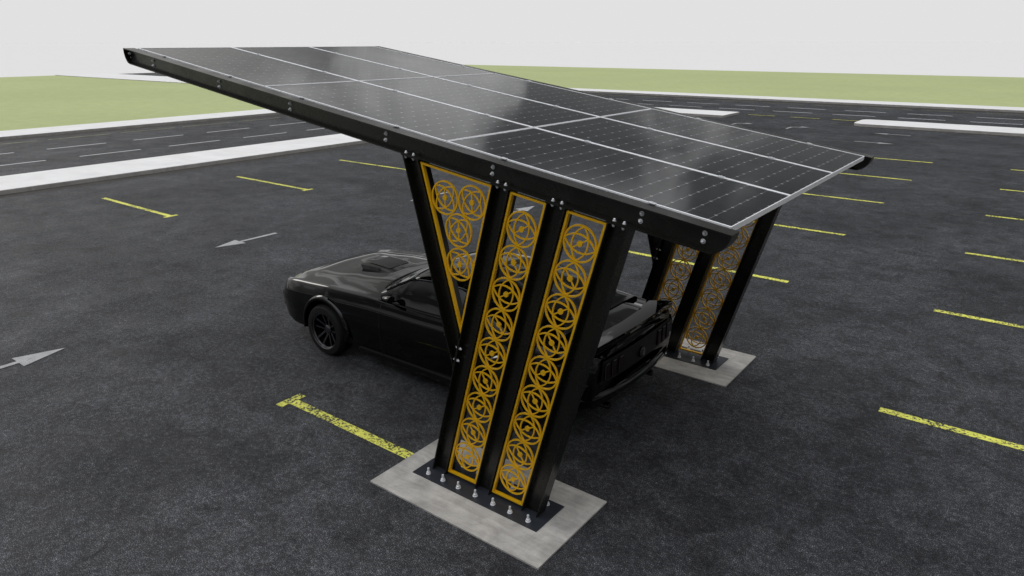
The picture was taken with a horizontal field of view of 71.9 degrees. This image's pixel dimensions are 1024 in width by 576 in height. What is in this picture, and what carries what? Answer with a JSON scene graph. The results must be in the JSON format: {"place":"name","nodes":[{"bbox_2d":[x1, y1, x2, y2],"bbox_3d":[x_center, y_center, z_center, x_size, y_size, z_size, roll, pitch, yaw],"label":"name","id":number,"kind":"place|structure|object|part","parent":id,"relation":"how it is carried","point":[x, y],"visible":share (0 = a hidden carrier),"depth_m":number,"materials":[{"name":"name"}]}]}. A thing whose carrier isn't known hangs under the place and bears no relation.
{"place":"outdoors","nodes":[
{"label":"outdoors","id":0,"kind":"place"},
{"bbox_2d":[0,75,264,130],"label":"lawn","id":1,"kind":"structure","parent":0,"point":[27,102],"depth_m":44.53,"materials":[{"name":"green plant"}]},
{"bbox_2d":[0,73,279,139],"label":"pavement","id":2,"kind":"structure","parent":0,"point":[43,131],"depth_m":33.11,"materials":[{"name":"concrete"}]},
{"bbox_2d":[0,115,340,175],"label":"road","id":3,"kind":"structure","parent":0,"point":[38,150],"depth_m":26.77,"materials":[{"name":"grey asphalt"}]},
{"bbox_2d":[0,114,282,141],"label":"gutter","id":4,"kind":"object","parent":3,"relation":"on","point":[134,128],"visible":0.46,"depth_m":31.06,"materials":[{"name":"concrete"}]},
{"bbox_2d":[0,107,738,194],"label":"pavement","id":5,"kind":"structure","parent":0,"point":[23,182],"depth_m":21.70,"materials":[{"name":"concrete"}]},
{"bbox_2d":[0,114,1023,575],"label":"parking lot","id":6,"kind":"structure","parent":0,"point":[148,426],"depth_m":7.56,"materials":[{"name":"black asphalt"}]},
{"bbox_2d":[0,348,63,368],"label":"arrow marking","id":7,"kind":"object","parent":6,"relation":"on","point":[25,360],"visible":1,"depth_m":8.47,"materials":[{"name":"grey paint"}]},
{"bbox_2d":[102,198,176,217],"bbox_3d":[-8.682,-1.876,16.286,3.203,0.003,0.300,14,24,35],"label":"parking line","id":8,"kind":"object","parent":6,"relation":"on","point":[149,210],"visible":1,"depth_m":16.11,"materials":[{"name":"yellow paint"}]},
{"bbox_2d":[0,143,370,197],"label":"gutter","id":9,"kind":"object","parent":6,"relation":"on","point":[111,180],"visible":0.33,"depth_m":20.56,"materials":[{"name":"concrete"}]},
{"bbox_2d":[215,233,276,247],"bbox_3d":[-5.083,-0.921,13.533,0.360,0.003,1.320,14,24,35],"label":"arrow marking","id":10,"kind":"object","parent":6,"relation":"on","point":[234,242],"visible":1,"depth_m":13.42,"materials":[{"name":"grey paint"}]},
{"bbox_2d":[237,176,311,190],"bbox_3d":[-6.484,-2.830,19.013,3.203,0.003,0.300,14,24,35],"label":"parking line","id":11,"kind":"object","parent":6,"relation":"on","point":[304,189],"visible":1,"depth_m":18.93,"materials":[{"name":"yellow paint"}]},
{"bbox_2d":[276,394,413,458],"bbox_3d":[-1.173,1.479,6.636,3.033,0.003,0.300,14,24,35],"label":"parking line","id":12,"kind":"object","parent":6,"relation":"on","point":[361,433],"visible":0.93,"depth_m":6.96,"materials":[{"name":"yellow paint"}]},
{"bbox_2d":[341,160,405,170],"bbox_3d":[-4.255,-3.798,21.777,3.203,0.003,0.300,14,24,35],"label":"parking line","id":13,"kind":"object","parent":6,"relation":"on","point":[372,164],"visible":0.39,"depth_m":21.84,"materials":[{"name":"yellow paint"}]},
{"bbox_2d":[283,250,672,426],"bbox_3d":[-0.654,0.214,8.363,4.895,1.269,2.007,14,24,35],"label":"sports car","id":14,"kind":"object","parent":6,"relation":"on","point":[381,305],"visible":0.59,"depth_m":7.59,"materials":[{"name":"black paint"}]},
{"bbox_3d":[-0.851,0.108,7.454,0.961,0.272,0.172,14,24,35],"label":"side window","id":15,"kind":"part","parent":14,"relation":"part of","materials":[{"name":"black glass"}]},
{"bbox_3d":[0.478,0.037,7.389,0.720,0.212,1.294,14,24,35],"label":"rear window","id":16,"kind":"part","parent":14,"relation":"part of","materials":[{"name":"black glass"}]},
{"bbox_2d":[370,439,606,569],"bbox_3d":[-0.221,1.857,5.996,1.770,0.314,0.980,14,24,35],"label":"concrete footing","id":17,"kind":"object","parent":6,"relation":"on","point":[547,541],"visible":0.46,"depth_m":5.70,"materials":[{"name":"grey concrete"}]},
{"bbox_2d":[123,46,873,531],"bbox_3d":[-0.350,-0.726,7.593,6.820,3.514,3.955,14,24,35],"label":"solar carport","id":18,"kind":"object","parent":17,"relation":"on","point":[667,182],"visible":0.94,"depth_m":5.64,"materials":[{"name":"black metal"}]},
{"bbox_2d":[514,206,533,211],"bbox_3d":[0.122,-1.718,15.795,0.360,0.003,1.320,14,24,35],"label":"arrow marking","id":19,"kind":"object","parent":6,"relation":"on","point":[524,209],"visible":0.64,"depth_m":16.00,"materials":[{"name":"grey paint"}]},
{"bbox_2d":[654,338,755,386],"bbox_3d":[1.933,0.922,8.669,1.770,0.314,0.980,14,24,35],"label":"concrete footing","id":20,"kind":"object","parent":6,"relation":"on","point":[731,368],"visible":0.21,"depth_m":8.19,"materials":[{"name":"grey concrete"}]},
{"bbox_2d":[628,251,788,282],"bbox_3d":[3.147,-0.396,11.995,3.033,0.003,0.300,14,24,35],"label":"parking line","id":21,"kind":"object","parent":6,"relation":"on","point":[769,278],"visible":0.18,"depth_m":11.68,"materials":[{"name":"yellow paint"}]},
{"bbox_2d":[754,221,845,235],"bbox_3d":[5.314,-1.338,14.684,3.033,0.003,0.300,14,24,35],"label":"parking line","id":22,"kind":"object","parent":6,"relation":"on","point":[809,229],"visible":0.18,"depth_m":14.22,"materials":[{"name":"yellow paint"}]},
{"bbox_2d":[803,193,883,203],"bbox_3d":[7.506,-2.289,17.404,3.033,0.003,0.300,14,24,35],"label":"parking line","id":23,"kind":"object","parent":6,"relation":"on","point":[843,198],"visible":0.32,"depth_m":17.02,"materials":[{"name":"yellow paint"}]},
{"bbox_2d":[840,173,911,180],"bbox_3d":[9.692,-3.238,20.115,3.033,0.003,0.300,14,24,35],"label":"parking line","id":24,"kind":"object","parent":6,"relation":"on","point":[876,176],"visible":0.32,"depth_m":19.78,"materials":[{"name":"yellow paint"}]},
{"bbox_2d":[879,158,932,162],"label":"parking line","id":25,"kind":"object","parent":6,"relation":"on","point":[906,160],"visible":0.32,"depth_m":22.43,"materials":[{"name":"yellow paint"}]},
{"bbox_2d":[866,127,1022,136],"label":"gutter","id":26,"kind":"object","parent":6,"relation":"on","point":[945,132],"visible":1,"depth_m":29.31,"materials":[{"name":"concrete"}]},
{"bbox_2d":[879,407,1023,450],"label":"parking line","id":27,"kind":"object","parent":6,"relation":"on","point":[956,430],"visible":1,"depth_m":6.89,"materials":[{"name":"yellow paint"}]},
{"bbox_2d":[933,309,1023,327],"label":"parking line","id":28,"kind":"object","parent":6,"relation":"on","point":[979,318],"visible":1,"depth_m":9.65,"materials":[{"name":"yellow paint"}]},
{"bbox_2d":[965,252,1023,261],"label":"parking line","id":29,"kind":"object","parent":6,"relation":"on","point":[994,257],"visible":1,"depth_m":12.36,"materials":[{"name":"yellow paint"}]},
{"bbox_2d":[985,215,1023,219],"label":"parking line","id":30,"kind":"object","parent":6,"relation":"on","point":[1004,217],"visible":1,"depth_m":15.17,"materials":[{"name":"yellow paint"}]},
{"bbox_2d":[0,42,1023,76],"bbox_3d":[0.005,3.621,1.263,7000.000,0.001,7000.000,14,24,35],"label":"ground","id":31,"kind":"structure","parent":0,"point":[994,59],"depth_m":202.71,"materials":[{"name":"white"}]},
{"bbox_2d":[0,0,1023,43],"label":"sky","id":32,"kind":"structure","parent":0,"point":[21,21],"materials":[{"name":"white"}]},
{"bbox_2d":[129,73,1023,127],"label":"road","id":33,"kind":"structure","parent":0,"point":[815,111],"depth_m":38.20,"materials":[{"name":"black asphalt"}]},
{"bbox_2d":[588,92,1023,113],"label":"gutter","id":34,"kind":"object","parent":33,"relation":"on","point":[819,103],"visible":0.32,"depth_m":43.06,"materials":[{"name":"concrete"}]},
{"bbox_2d":[466,65,1023,106],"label":"lawn","id":35,"kind":"structure","parent":0,"point":[981,91],"depth_m":62.28,"materials":[{"name":"green plant"}]},
{"bbox_2d":[570,88,1023,112],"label":"pavement","id":36,"kind":"structure","parent":0,"point":[899,104],"depth_m":43.77,"materials":[{"name":"concrete"}]},
{"bbox_2d":[854,119,1023,136],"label":"pavement","id":37,"kind":"structure","parent":0,"point":[994,130],"depth_m":30.26,"materials":[{"name":"concrete"}]}
]}

